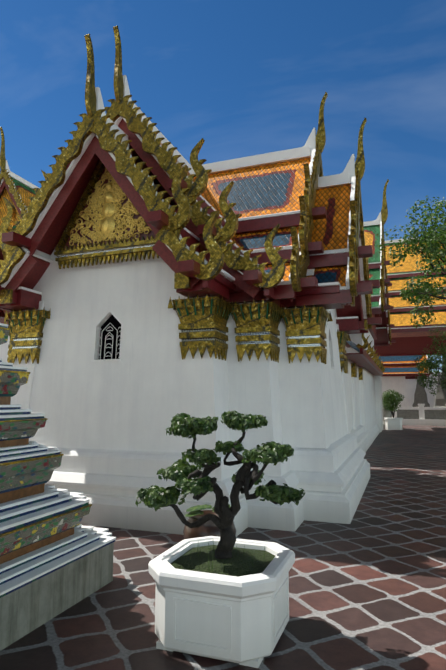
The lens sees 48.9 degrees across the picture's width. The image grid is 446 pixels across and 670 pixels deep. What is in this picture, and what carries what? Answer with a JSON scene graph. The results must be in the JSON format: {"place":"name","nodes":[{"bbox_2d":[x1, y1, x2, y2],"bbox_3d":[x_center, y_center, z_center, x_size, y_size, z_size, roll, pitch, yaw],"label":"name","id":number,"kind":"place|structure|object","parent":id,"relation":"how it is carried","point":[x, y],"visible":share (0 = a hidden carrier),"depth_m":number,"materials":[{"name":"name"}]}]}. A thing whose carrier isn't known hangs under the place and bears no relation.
{"place":"outdoors","nodes":[
{"label":"outdoors","id":0,"kind":"place"},
{"bbox_2d":[10,290,369,536],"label":"pavilion walls","id":1,"kind":"structure","parent":0,"point":[107,424],"depth_m":6.84,"materials":[{"name":"white paint"}]},
{"bbox_2d":[4,294,350,372],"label":"column capitals","id":2,"kind":"object","parent":1,"relation":"attached to","point":[203,324],"visible":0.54,"depth_m":6.97,"materials":[{"name":"gold metal"}]},
{"bbox_2d":[0,269,359,332],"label":"roof eaves","id":3,"kind":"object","parent":1,"relation":"on","point":[28,299],"depth_m":7.17,"materials":[{"name":"red wood"}]},
{"bbox_2d":[0,26,381,333],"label":"roof trim","id":4,"kind":"structure","parent":1,"relation":"on","point":[120,205],"depth_m":7.17,"materials":[{"name":"gold metal"}]},
{"bbox_2d":[91,313,335,368],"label":"pavilion windows","id":5,"kind":"structure","parent":1,"relation":"in","point":[104,360],"depth_m":7.13,"materials":[{"name":"black metal"}]},
{"bbox_2d":[0,425,445,669],"bbox_3d":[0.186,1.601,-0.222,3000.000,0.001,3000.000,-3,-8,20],"label":"ground","id":6,"kind":"structure","parent":0,"point":[367,587],"depth_m":4.06,"materials":[{"name":"brown tile"}]},
{"bbox_2d":[0,127,39,362],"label":"hall","id":7,"kind":"structure","parent":6,"relation":"on","point":[6,176],"depth_m":19.73,"materials":[{"name":"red paint"}]},
{"bbox_2d":[0,178,34,228],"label":"roof tiles","id":8,"kind":"object","parent":7,"relation":"attached to","point":[25,192],"depth_m":20.07,"materials":[{"name":"orange tile"}]},
{"bbox_2d":[0,323,115,650],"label":"chedi","id":9,"kind":"structure","parent":6,"relation":"on","point":[56,557],"depth_m":3.80,"materials":[{"name":"stone"}]},
{"bbox_2d":[183,504,235,538],"bbox_3d":[-0.136,2.021,5.051,0.550,0.525,0.550,-3,-8,20],"label":"potted plant","id":10,"kind":"object","parent":6,"relation":"on","point":[207,528],"visible":0.33,"depth_m":4.91,"materials":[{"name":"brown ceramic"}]},
{"bbox_2d":[148,536,294,667],"bbox_3d":[0.007,1.814,3.436,0.900,0.520,0.900,-3,-8,20],"label":"planter","id":11,"kind":"object","parent":6,"relation":"on","point":[235,609],"visible":0.98,"depth_m":3.09,"materials":[{"name":"paint"}]},
{"bbox_2d":[135,410,304,571],"bbox_3d":[-0.024,1.085,3.555,1.236,1.065,0.587,-1,-8,11],"label":"clipped tree","id":12,"kind":"object","parent":11,"relation":"on","point":[182,473],"visible":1,"depth_m":3.48,"materials":[{"name":"green plant"}]},
{"bbox_2d":[382,393,391,428],"bbox_3d":[8.876,4.120,26.740,0.800,1.950,0.800,-3,-8,20],"label":"potted plant","id":13,"kind":"object","parent":6,"relation":"on","point":[387,414],"visible":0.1,"depth_m":26.43,"materials":[{"name":"green plant"}]},
{"bbox_2d":[382,389,404,429],"bbox_3d":[8.997,3.946,26.046,1.309,2.117,1.192,-3,-8,20],"label":"planter","id":14,"kind":"object","parent":6,"relation":"on","point":[393,423],"visible":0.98,"depth_m":25.78,"materials":[{"name":"paint"}]},
{"bbox_2d":[345,179,445,451],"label":"halls","id":15,"kind":"object","parent":6,"relation":"on","point":[368,382],"visible":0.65,"depth_m":25.06,"materials":[{"name":"paint"}]},
{"bbox_2d":[346,340,426,373],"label":"roof tiles","id":16,"kind":"object","parent":15,"relation":"on","point":[397,369],"visible":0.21,"depth_m":44.73,"materials":[{"name":"blue tile"}]},
{"bbox_2d":[364,225,445,328],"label":"roof tiles","id":17,"kind":"object","parent":15,"relation":"on","point":[395,301],"visible":0.04,"depth_m":28.04,"materials":[{"name":"orange tile"}]},
{"bbox_2d":[374,195,445,328],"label":"tree","id":18,"kind":"object","parent":6,"relation":"on","point":[431,235],"visible":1,"depth_m":12.95,"materials":[{"name":"green plant"}]},
{"bbox_2d":[413,322,445,395],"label":"tree","id":19,"kind":"object","parent":6,"relation":"on","point":[431,365],"visible":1,"depth_m":21.72,"materials":[{"name":"green plant"}]},
{"bbox_2d":[420,355,445,375],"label":"tree","id":20,"kind":"object","parent":6,"relation":"on","point":[433,368],"visible":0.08,"depth_m":41.71,"materials":[{"name":"green plant"}]},
{"bbox_2d":[0,0,445,371],"label":"sky","id":21,"kind":"structure","parent":0,"point":[246,78],"materials":[{"name":"blue"}]},
{"bbox_2d":[187,158,350,285],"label":"roof tiles","id":22,"kind":"object","parent":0,"point":[268,189],"visible":0.1,"depth_m":8.68,"materials":[{"name":"orange tile"}]}
]}

